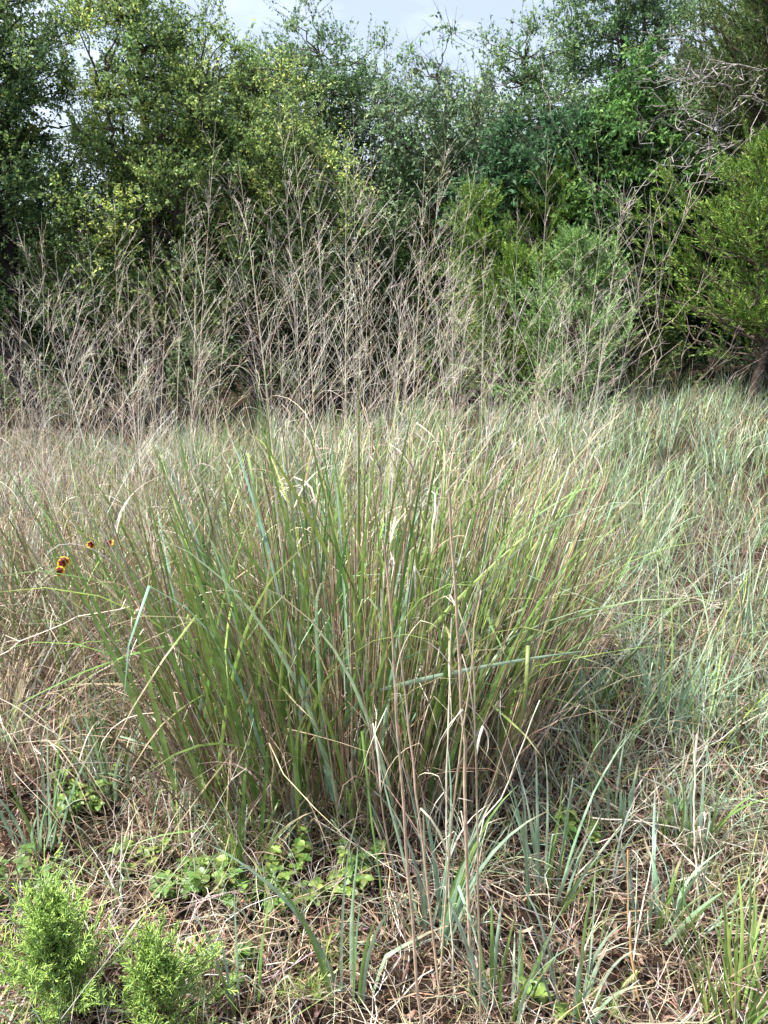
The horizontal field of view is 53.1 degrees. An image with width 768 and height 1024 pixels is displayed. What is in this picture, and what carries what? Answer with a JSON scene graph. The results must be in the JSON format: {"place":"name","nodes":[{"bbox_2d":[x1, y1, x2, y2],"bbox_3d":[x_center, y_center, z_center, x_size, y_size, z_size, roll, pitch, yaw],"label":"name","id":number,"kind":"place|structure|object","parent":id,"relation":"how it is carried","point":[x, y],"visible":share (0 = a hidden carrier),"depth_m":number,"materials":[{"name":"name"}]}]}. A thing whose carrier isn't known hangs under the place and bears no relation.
{"place":"outdoors","nodes":[
{"label":"outdoors","id":0,"kind":"place"},
{"bbox_2d":[0,307,767,1023],"bbox_3d":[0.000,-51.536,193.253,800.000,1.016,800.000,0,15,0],"label":"ground","id":1,"kind":"structure","parent":0,"point":[328,1007],"depth_m":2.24,"materials":[{"name":"beige plant"}]},
{"bbox_2d":[0,843,52,906],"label":"broadleaf forb","id":2,"kind":"object","parent":1,"relation":"on","point":[23,863],"visible":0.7,"depth_m":1.99,"materials":[{"name":"green plant"}]},
{"bbox_2d":[0,718,100,859],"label":"grass tuft","id":3,"kind":"object","parent":1,"relation":"on","point":[44,820],"visible":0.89,"depth_m":2.16,"materials":[{"name":"green plant"}]},
{"bbox_2d":[0,0,119,442],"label":"broadleaf tree","id":4,"kind":"object","parent":1,"relation":"on","point":[21,74],"visible":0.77,"depth_m":10.18,"materials":[{"name":"green plant"}]},
{"bbox_2d":[0,599,133,655],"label":"fallen stalk","id":5,"kind":"object","parent":1,"relation":"on","point":[57,626],"visible":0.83,"depth_m":2.03,"materials":[{"name":"beige plant"}]},
{"bbox_2d":[56,566,79,848],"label":"wild flower","id":6,"kind":"object","parent":1,"relation":"on","point":[60,569],"visible":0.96,"depth_m":2.06,"materials":[{"name":"green plant"}]},
{"bbox_2d":[57,556,94,827],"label":"wild flower","id":7,"kind":"object","parent":1,"relation":"on","point":[61,562],"visible":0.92,"depth_m":2.08,"materials":[{"name":"leaf"},{"name":"petal"}]},
{"bbox_2d":[0,842,164,1023],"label":"juniper seedling","id":8,"kind":"object","parent":1,"relation":"on","point":[49,925],"visible":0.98,"depth_m":1.58,"materials":[{"name":"green plant"}]},
{"bbox_2d":[45,763,120,823],"bbox_3d":[-0.913,0.880,2.327,0.216,0.124,0.215,-3,16,-11],"label":"broadleaf forb","id":9,"kind":"object","parent":1,"relation":"on","point":[97,803],"visible":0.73,"depth_m":2.34,"materials":[{"name":"green leaf"}]},
{"bbox_2d":[0,243,170,424],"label":"bare shrub","id":10,"kind":"object","parent":1,"relation":"on","point":[27,336],"visible":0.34,"depth_m":12.43,"materials":[{"name":"brown plant"}]},
{"bbox_2d":[0,214,178,671],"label":"switchgrass clump","id":11,"kind":"object","parent":1,"relation":"on","point":[7,559],"visible":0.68,"depth_m":3.23,"materials":[{"name":"beige plant"}]},
{"bbox_2d":[32,652,177,803],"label":"grass tuft","id":12,"kind":"object","parent":1,"relation":"on","point":[115,795],"visible":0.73,"depth_m":2.40,"materials":[{"name":"green plant"}]},
{"bbox_2d":[87,541,140,840],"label":"wild flower","id":13,"kind":"object","parent":1,"relation":"on","point":[90,544],"visible":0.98,"depth_m":2.11,"materials":[{"name":"green plant"}]},
{"bbox_2d":[0,523,263,879],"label":"grass tussock","id":14,"kind":"object","parent":1,"relation":"on","point":[5,708],"depth_m":2.65,"materials":[{"name":"beige plant"}]},
{"bbox_2d":[0,698,95,769],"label":"fallen stalk","id":15,"kind":"object","parent":14,"relation":"on","point":[49,730],"visible":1,"depth_m":1.97,"materials":[{"name":"beige plant"}]},
{"bbox_2d":[106,539,159,827],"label":"wild flower","id":16,"kind":"object","parent":1,"relation":"on","point":[111,542],"visible":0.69,"depth_m":2.10,"materials":[{"name":"green plant"}]},
{"bbox_2d":[106,837,170,874],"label":"broadleaf forb","id":17,"kind":"object","parent":1,"relation":"on","point":[128,865],"visible":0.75,"depth_m":2.12,"materials":[{"name":"green plant"}]},
{"bbox_2d":[109,721,193,823],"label":"fallen stalk","id":18,"kind":"object","parent":1,"relation":"on","point":[125,748],"visible":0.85,"depth_m":2.01,"materials":[{"name":"beige plant"}]},
{"bbox_2d":[2,0,311,432],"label":"broadleaf tree","id":19,"kind":"object","parent":1,"relation":"on","point":[152,194],"visible":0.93,"depth_m":9.92,"materials":[{"name":"green plant"}]},
{"bbox_2d":[0,120,313,736],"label":"switchgrass clump","id":20,"kind":"object","parent":1,"relation":"on","point":[15,582],"visible":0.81,"depth_m":2.88,"materials":[{"name":"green plant"}]},
{"bbox_2d":[61,719,253,1018],"bbox_3d":[-0.454,0.729,1.694,0.114,0.323,0.663,8,17,27],"label":"fallen stalk","id":21,"kind":"object","parent":1,"relation":"on","point":[156,889],"visible":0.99,"depth_m":1.59,"materials":[{"name":"beige plant"}]},
{"bbox_2d":[84,908,241,1023],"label":"juniper seedling","id":22,"kind":"object","parent":1,"relation":"on","point":[158,970],"visible":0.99,"depth_m":1.56,"materials":[{"name":"green plant"}]},
{"bbox_2d":[149,856,210,900],"bbox_3d":[-0.535,0.970,2.009,0.163,0.088,0.159,-8,17,-25],"label":"broadleaf forb","id":23,"kind":"object","parent":1,"relation":"on","point":[185,884],"visible":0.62,"depth_m":1.99,"materials":[{"name":"green plant"}]},
{"bbox_2d":[100,705,318,881],"bbox_3d":[-0.421,0.745,1.964,0.542,0.524,0.343,-6,17,-21],"label":"grass tuft","id":24,"kind":"object","parent":1,"relation":"on","point":[241,831],"visible":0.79,"depth_m":2.00,"materials":[{"name":"green plant"}]},
{"bbox_2d":[178,852,251,896],"bbox_3d":[-0.444,0.959,1.986,0.147,0.116,0.182,-12,19,-36],"label":"broadleaf forb","id":25,"kind":"object","parent":1,"relation":"on","point":[197,878],"visible":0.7,"depth_m":1.98,"materials":[{"name":"green plant"}]},
{"bbox_2d":[193,765,259,812],"bbox_3d":[-0.471,0.848,2.338,0.181,0.113,0.187,-12,20,-38],"label":"broadleaf forb","id":26,"kind":"object","parent":1,"relation":"on","point":[219,779],"visible":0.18,"depth_m":2.31,"materials":[{"name":"green plant"}]},
{"bbox_2d":[208,939,258,986],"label":"broadleaf forb","id":27,"kind":"object","parent":1,"relation":"on","point":[244,954],"visible":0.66,"depth_m":1.78,"materials":[{"name":"green plant"}]},
{"bbox_2d":[211,870,272,910],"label":"broadleaf forb","id":28,"kind":"object","parent":1,"relation":"on","point":[231,898],"visible":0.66,"depth_m":1.97,"materials":[{"name":"green plant"}]},
{"bbox_2d":[188,892,300,1023],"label":"grass tuft","id":29,"kind":"object","parent":1,"relation":"on","point":[218,968],"visible":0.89,"depth_m":1.68,"materials":[{"name":"green plant"}]},
{"bbox_2d":[206,906,315,971],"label":"fallen stalk","id":30,"kind":"object","parent":1,"relation":"on","point":[228,952],"visible":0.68,"depth_m":1.78,"materials":[{"name":"beige plant"}]},
{"bbox_2d":[239,862,307,916],"bbox_3d":[-0.268,0.972,1.963,0.156,0.080,0.148,14,21,42],"label":"broadleaf forb","id":31,"kind":"object","parent":1,"relation":"on","point":[284,876],"visible":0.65,"depth_m":1.97,"materials":[{"name":"green plant"}]},
{"bbox_2d":[168,32,397,417],"bbox_3d":[-1.504,-3.936,11.101,3.396,5.422,3.030,0,15,0],"label":"broadleaf tree","id":32,"kind":"object","parent":1,"relation":"on","point":[304,137],"visible":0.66,"depth_m":10.56,"materials":[{"name":"green plant"}]},
{"bbox_2d":[265,825,311,873],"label":"broadleaf forb","id":33,"kind":"object","parent":1,"relation":"on","point":[298,844],"visible":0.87,"depth_m":2.05,"materials":[{"name":"green plant"}]},
{"bbox_2d":[155,243,425,408],"bbox_3d":[-1.601,-3.057,12.907,4.662,2.841,2.222,0,15,0],"label":"bare shrub","id":34,"kind":"object","parent":1,"relation":"on","point":[232,385],"visible":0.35,"depth_m":12.75,"materials":[{"name":"brown plant"}]},
{"bbox_2d":[223,859,396,942],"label":"fallen stalk","id":35,"kind":"object","parent":1,"relation":"on","point":[300,897],"visible":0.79,"depth_m":1.91,"materials":[{"name":"beige plant"}]},
{"bbox_2d":[120,120,501,651],"bbox_3d":[-0.268,-0.525,3.456,1.875,2.226,1.724,-5,16,-18],"label":"switchgrass clump","id":36,"kind":"object","parent":1,"relation":"on","point":[312,478],"visible":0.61,"depth_m":3.37,"materials":[{"name":"beige plant"}]},
{"bbox_2d":[211,749,429,881],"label":"fallen stalk","id":37,"kind":"object","parent":1,"relation":"on","point":[344,837],"visible":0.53,"depth_m":2.07,"materials":[{"name":"beige plant"}]},
{"bbox_2d":[302,868,344,906],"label":"broadleaf forb","id":38,"kind":"object","parent":1,"relation":"on","point":[318,882],"visible":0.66,"depth_m":1.96,"materials":[{"name":"green plant"}]},
{"bbox_2d":[272,914,377,998],"bbox_3d":[-0.128,1.023,1.725,0.241,0.127,0.238,0,15,0],"label":"feathery forb","id":39,"kind":"object","parent":1,"relation":"on","point":[311,986],"visible":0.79,"depth_m":1.71,"materials":[{"name":"green plant"}]},
{"bbox_2d":[203,794,456,1009],"bbox_3d":[-0.120,0.843,1.684,0.482,0.487,0.339,7,17,23],"label":"grass tuft","id":40,"kind":"object","parent":1,"relation":"on","point":[320,953],"visible":0.94,"depth_m":1.67,"materials":[{"name":"green plant"}]},
{"bbox_2d":[223,0,439,397],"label":"broadleaf tree","id":41,"kind":"object","parent":1,"relation":"on","point":[352,82],"visible":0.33,"depth_m":12.30,"materials":[{"name":"green plant"}]},
{"bbox_2d":[337,846,374,897],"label":"broadleaf forb","id":42,"kind":"object","parent":1,"relation":"on","point":[368,875],"visible":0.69,"depth_m":1.98,"materials":[{"name":"green plant"}]},
{"bbox_2d":[333,838,390,877],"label":"broadleaf forb","id":43,"kind":"object","parent":1,"relation":"on","point":[351,872],"visible":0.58,"depth_m":2.04,"materials":[{"name":"green plant"}]},
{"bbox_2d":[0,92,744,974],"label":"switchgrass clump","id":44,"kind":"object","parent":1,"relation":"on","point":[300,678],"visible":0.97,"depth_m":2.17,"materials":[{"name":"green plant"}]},
{"bbox_2d":[485,482,545,638],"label":"fallen stalk","id":45,"kind":"object","parent":44,"relation":"on","point":[523,545],"visible":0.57,"depth_m":2.47,"materials":[{"name":"beige plant"}]},
{"bbox_2d":[0,29,760,409],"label":"woodland","id":46,"kind":"object","parent":1,"relation":"on","point":[176,355],"visible":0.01,"depth_m":16.66,"materials":[{"name":"green plant"}]},
{"bbox_2d":[0,131,767,428],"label":"undergrowth","id":47,"kind":"object","parent":1,"relation":"on","point":[182,393],"visible":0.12,"depth_m":12.99,"materials":[{"name":"brown plant"}]},
{"bbox_2d":[0,475,767,1023],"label":"dead thatch","id":48,"kind":"object","parent":1,"relation":"on","point":[428,953],"visible":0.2,"depth_m":1.95,"materials":[{"name":"beige plant"}]},
{"bbox_2d":[414,817,480,865],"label":"fallen stalk","id":49,"kind":"object","parent":48,"relation":"on","point":[445,836],"visible":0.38,"depth_m":2.12,"materials":[{"name":"beige plant"}]},
{"bbox_2d":[354,618,427,956],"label":"dry stalk","id":50,"kind":"object","parent":1,"relation":"on","point":[379,781],"visible":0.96,"depth_m":1.72,"materials":[{"name":"beige plant"}]},
{"bbox_2d":[360,544,436,1023],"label":"dry stalk","id":51,"kind":"object","parent":1,"relation":"on","point":[394,672],"visible":1,"depth_m":1.40,"materials":[{"name":"beige plant"}]},
{"bbox_2d":[372,639,445,1013],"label":"dry stalk","id":52,"kind":"object","parent":1,"relation":"on","point":[429,901],"visible":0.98,"depth_m":1.58,"materials":[{"name":"beige plant"}]},
{"bbox_2d":[337,181,498,402],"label":"dry shrub","id":53,"kind":"object","parent":1,"relation":"on","point":[405,257],"visible":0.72,"depth_m":11.62,"materials":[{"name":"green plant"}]},
{"bbox_2d":[319,4,527,397],"bbox_3d":[0.589,-4.762,12.182,3.187,6.103,2.975,0,15,0],"label":"broadleaf tree","id":54,"kind":"object","parent":1,"relation":"on","point":[405,156],"visible":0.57,"depth_m":11.50,"materials":[{"name":"green plant"}]},
{"bbox_2d":[333,724,544,962],"bbox_3d":[0.117,0.797,1.755,0.479,0.508,0.426,8,17,27],"label":"grass tuft","id":55,"kind":"object","parent":1,"relation":"on","point":[457,893],"visible":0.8,"depth_m":1.84,"materials":[{"name":"green plant"}]},
{"bbox_2d":[424,493,471,996],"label":"dry stalk","id":56,"kind":"object","parent":1,"relation":"on","point":[465,825],"visible":0.91,"depth_m":1.56,"materials":[{"name":"beige plant"}]},
{"bbox_2d":[417,591,481,1004],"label":"dry stalk","id":57,"kind":"object","parent":1,"relation":"on","point":[443,842],"visible":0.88,"depth_m":1.58,"materials":[{"name":"beige plant"}]},
{"bbox_2d":[418,617,485,1005],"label":"dry stalk","id":58,"kind":"object","parent":1,"relation":"on","point":[446,829],"visible":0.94,"depth_m":1.62,"materials":[{"name":"beige plant"}]},
{"bbox_2d":[318,252,595,602],"bbox_3d":[0.349,-0.359,3.732,1.414,1.749,1.321,0,15,0],"label":"switchgrass clump","id":59,"kind":"object","parent":1,"relation":"on","point":[454,470],"visible":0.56,"depth_m":3.76,"materials":[{"name":"beige plant"}]},
{"bbox_2d":[436,654,488,1023],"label":"dry stalk","id":60,"kind":"object","parent":1,"relation":"on","point":[476,745],"visible":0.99,"depth_m":1.41,"materials":[{"name":"beige plant"}]},
{"bbox_2d":[385,173,566,407],"bbox_3d":[1.356,-3.067,11.008,2.687,3.269,2.481,0,15,0],"label":"juniper tree","id":61,"kind":"object","parent":1,"relation":"on","point":[479,224],"visible":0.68,"depth_m":10.65,"materials":[{"name":"green plant"}]},
{"bbox_2d":[429,700,539,945],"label":"dry stalk","id":62,"kind":"object","parent":1,"relation":"on","point":[489,812],"visible":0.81,"depth_m":1.73,"materials":[{"name":"beige plant"}]},
{"bbox_2d":[418,888,577,1023],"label":"grass tuft","id":63,"kind":"object","parent":1,"relation":"on","point":[494,957],"visible":0.87,"depth_m":1.69,"materials":[{"name":"green plant"}]},
{"bbox_2d":[421,228,588,408],"bbox_3d":[1.693,-2.559,10.465,2.620,2.503,2.818,0,15,0],"label":"juniper tree","id":64,"kind":"object","parent":1,"relation":"on","point":[507,270],"visible":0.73,"depth_m":10.30,"materials":[{"name":"green plant"}]},
{"bbox_2d":[333,148,695,714],"bbox_3d":[0.517,-0.286,2.876,1.420,2.026,1.553,0,15,0],"label":"switchgrass clump","id":65,"kind":"object","parent":1,"relation":"on","point":[580,626],"visible":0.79,"depth_m":2.81,"materials":[{"name":"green plant"}]},
{"bbox_2d":[437,0,600,376],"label":"broadleaf tree","id":66,"kind":"object","parent":1,"relation":"on","point":[527,75],"visible":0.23,"depth_m":12.83,"materials":[{"name":"green plant"}]},
{"bbox_2d":[422,87,629,395],"bbox_3d":[2.028,-3.858,11.361,2.969,4.539,2.226,0,15,0],"label":"broadleaf tree","id":67,"kind":"object","parent":1,"relation":"on","point":[515,155],"visible":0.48,"depth_m":10.69,"materials":[{"name":"green plant"}]},
{"bbox_2d":[467,142,604,404],"bbox_3d":[2.175,-3.338,10.992,2.292,3.631,2.085,15,21,43],"label":"juniper tree","id":68,"kind":"object","parent":1,"relation":"on","point":[557,179],"visible":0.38,"depth_m":10.57,"materials":[{"name":"green plant"}]},
{"bbox_2d":[517,976,575,1019],"bbox_3d":[0.353,1.060,1.662,0.070,0.064,0.129,-10,18,-32],"label":"broadleaf forb","id":69,"kind":"object","parent":1,"relation":"on","point":[542,995],"visible":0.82,"depth_m":1.66,"materials":[{"name":"green plant"}]},
{"bbox_2d":[453,219,654,417],"bbox_3d":[2.098,-2.367,9.625,2.513,2.479,2.286,0,15,0],"label":"juniper tree","id":70,"kind":"object","parent":1,"relation":"on","point":[571,236],"visible":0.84,"depth_m":9.38,"materials":[{"name":"green plant"}]},
{"bbox_2d":[474,735,654,916],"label":"grass tuft","id":71,"kind":"object","parent":1,"relation":"on","point":[535,836],"visible":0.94,"depth_m":1.97,"materials":[{"name":"green plant"}]},
{"bbox_2d":[554,806,603,846],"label":"broadleaf forb","id":72,"kind":"object","parent":1,"relation":"on","point":[573,829],"visible":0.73,"depth_m":2.14,"materials":[{"name":"green plant"}]},
{"bbox_2d":[515,859,644,1023],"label":"grass tuft","id":73,"kind":"object","parent":1,"relation":"on","point":[579,996],"visible":0.91,"depth_m":1.66,"materials":[{"name":"green plant"}]},
{"bbox_2d":[585,968,637,1022],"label":"feathery forb","id":74,"kind":"object","parent":1,"relation":"on","point":[611,1005],"visible":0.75,"depth_m":1.66,"materials":[{"name":"green plant"}]},
{"bbox_2d":[545,581,684,723],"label":"grass tuft","id":75,"kind":"object","parent":1,"relation":"on","point":[583,692],"visible":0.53,"depth_m":2.75,"materials":[{"name":"green plant"}]},
{"bbox_2d":[571,718,666,837],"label":"grass tuft","id":76,"kind":"object","parent":1,"relation":"on","point":[622,803],"visible":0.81,"depth_m":2.18,"materials":[{"name":"green plant"}]},
{"bbox_2d":[524,0,718,367],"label":"broadleaf tree","id":77,"kind":"object","parent":1,"relation":"on","point":[622,17],"visible":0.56,"depth_m":13.44,"materials":[{"name":"green plant"}]},
{"bbox_2d":[622,849,652,1000],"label":"dry stalk","id":78,"kind":"object","parent":1,"relation":"on","point":[630,945],"visible":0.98,"depth_m":1.70,"materials":[{"name":"beige plant"}]},
{"bbox_2d":[529,28,749,383],"bbox_3d":[3.647,-4.078,10.973,2.975,5.004,2.419,0,15,0],"label":"broadleaf tree","id":79,"kind":"object","parent":1,"relation":"on","point":[619,115],"visible":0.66,"depth_m":10.35,"materials":[{"name":"green plant"}]},
{"bbox_2d":[522,15,766,417],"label":"dead shrub","id":80,"kind":"object","parent":1,"relation":"on","point":[670,248],"visible":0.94,"depth_m":9.04,"materials":[{"name":"grey wood"}]},
{"bbox_2d":[581,283,717,401],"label":"juniper tree","id":81,"kind":"object","parent":1,"relation":"on","point":[653,338],"visible":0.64,"depth_m":10.54,"materials":[{"name":"green plant"}]},
{"bbox_2d":[595,791,727,945],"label":"grass tuft","id":82,"kind":"object","parent":1,"relation":"on","point":[660,921],"visible":0.82,"depth_m":1.84,"materials":[{"name":"green plant"}]},
{"bbox_2d":[603,798,726,895],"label":"fallen stalk","id":83,"kind":"object","parent":1,"relation":"on","point":[665,840],"visible":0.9,"depth_m":2.02,"materials":[{"name":"beige plant"}]},
{"bbox_2d":[564,798,767,885],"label":"fallen stalk","id":84,"kind":"object","parent":1,"relation":"on","point":[660,844],"visible":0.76,"depth_m":2.04,"materials":[{"name":"beige plant"}]},
{"bbox_2d":[575,692,761,875],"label":"fallen stalk","id":85,"kind":"object","parent":1,"relation":"on","point":[652,793],"visible":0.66,"depth_m":2.25,"materials":[{"name":"beige plant"}]},
{"bbox_2d":[580,564,764,745],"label":"grass tuft","id":86,"kind":"object","parent":1,"relation":"on","point":[685,697],"visible":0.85,"depth_m":2.68,"materials":[{"name":"green plant"}]},
{"bbox_2d":[655,798,692,832],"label":"broadleaf forb","id":87,"kind":"object","parent":1,"relation":"on","point":[680,808],"visible":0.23,"depth_m":2.22,"materials":[{"name":"green plant"}]},
{"bbox_2d":[592,811,766,858],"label":"fallen stalk","id":88,"kind":"object","parent":1,"relation":"on","point":[673,827],"visible":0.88,"depth_m":2.10,"materials":[{"name":"beige plant"}]},
{"bbox_2d":[592,95,767,405],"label":"juniper tree","id":89,"kind":"object","parent":1,"relation":"on","point":[752,210],"visible":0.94,"depth_m":9.23,"materials":[{"name":"green plant"}]},
{"bbox_2d":[598,0,767,387],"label":"juniper tree","id":90,"kind":"object","parent":1,"relation":"on","point":[746,81],"visible":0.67,"depth_m":9.92,"materials":[{"name":"green plant"}]},
{"bbox_2d":[601,270,767,407],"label":"dead shrub","id":91,"kind":"object","parent":1,"relation":"on","point":[635,364],"visible":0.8,"depth_m":9.48,"materials":[{"name":"brown plant"}]},
{"bbox_2d":[693,718,704,901],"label":"dry stalk","id":92,"kind":"object","parent":1,"relation":"on","point":[694,823],"visible":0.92,"depth_m":1.91,"materials":[{"name":"beige plant"}]},
{"bbox_2d":[633,120,767,381],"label":"broadleaf tree","id":93,"kind":"object","parent":1,"relation":"on","point":[697,322],"visible":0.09,"depth_m":11.83,"materials":[{"name":"green plant"}]},
{"bbox_2d":[636,740,767,859],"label":"grass tuft","id":94,"kind":"object","parent":1,"relation":"on","point":[709,826],"visible":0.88,"depth_m":2.10,"materials":[{"name":"green plant"}]},
{"bbox_2d":[654,0,762,370],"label":"broadleaf tree","id":95,"kind":"object","parent":1,"relation":"on","point":[695,97],"visible":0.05,"depth_m":11.95,"materials":[{"name":"green plant"}]},
{"bbox_2d":[653,590,764,615],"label":"fallen stalk","id":96,"kind":"object","parent":1,"relation":"on","point":[698,599],"visible":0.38,"depth_m":3.75,"materials":[{"name":"beige plant"}]},
{"bbox_2d":[656,832,767,1023],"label":"grass tuft","id":97,"kind":"object","parent":1,"relation":"on","point":[752,1012],"visible":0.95,"depth_m":1.63,"materials":[{"name":"green plant"}]},
{"bbox_2d":[697,859,764,912],"bbox_3d":[0.862,0.934,1.919,0.148,0.104,0.157,0,15,0],"label":"feathery forb","id":98,"kind":"object","parent":1,"relation":"on","point":[741,880],"visible":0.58,"depth_m":1.93,"materials":[{"name":"green plant"}]},
{"bbox_2d":[696,532,767,644],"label":"grass tuft","id":99,"kind":"object","parent":1,"relation":"on","point":[735,619],"visible":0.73,"depth_m":3.42,"materials":[{"name":"green plant"}]},
{"bbox_2d":[0,0,767,298],"label":"sky","id":100,"kind":"structure","parent":0,"point":[409,14],"materials":[{"name":"white"}]}
]}

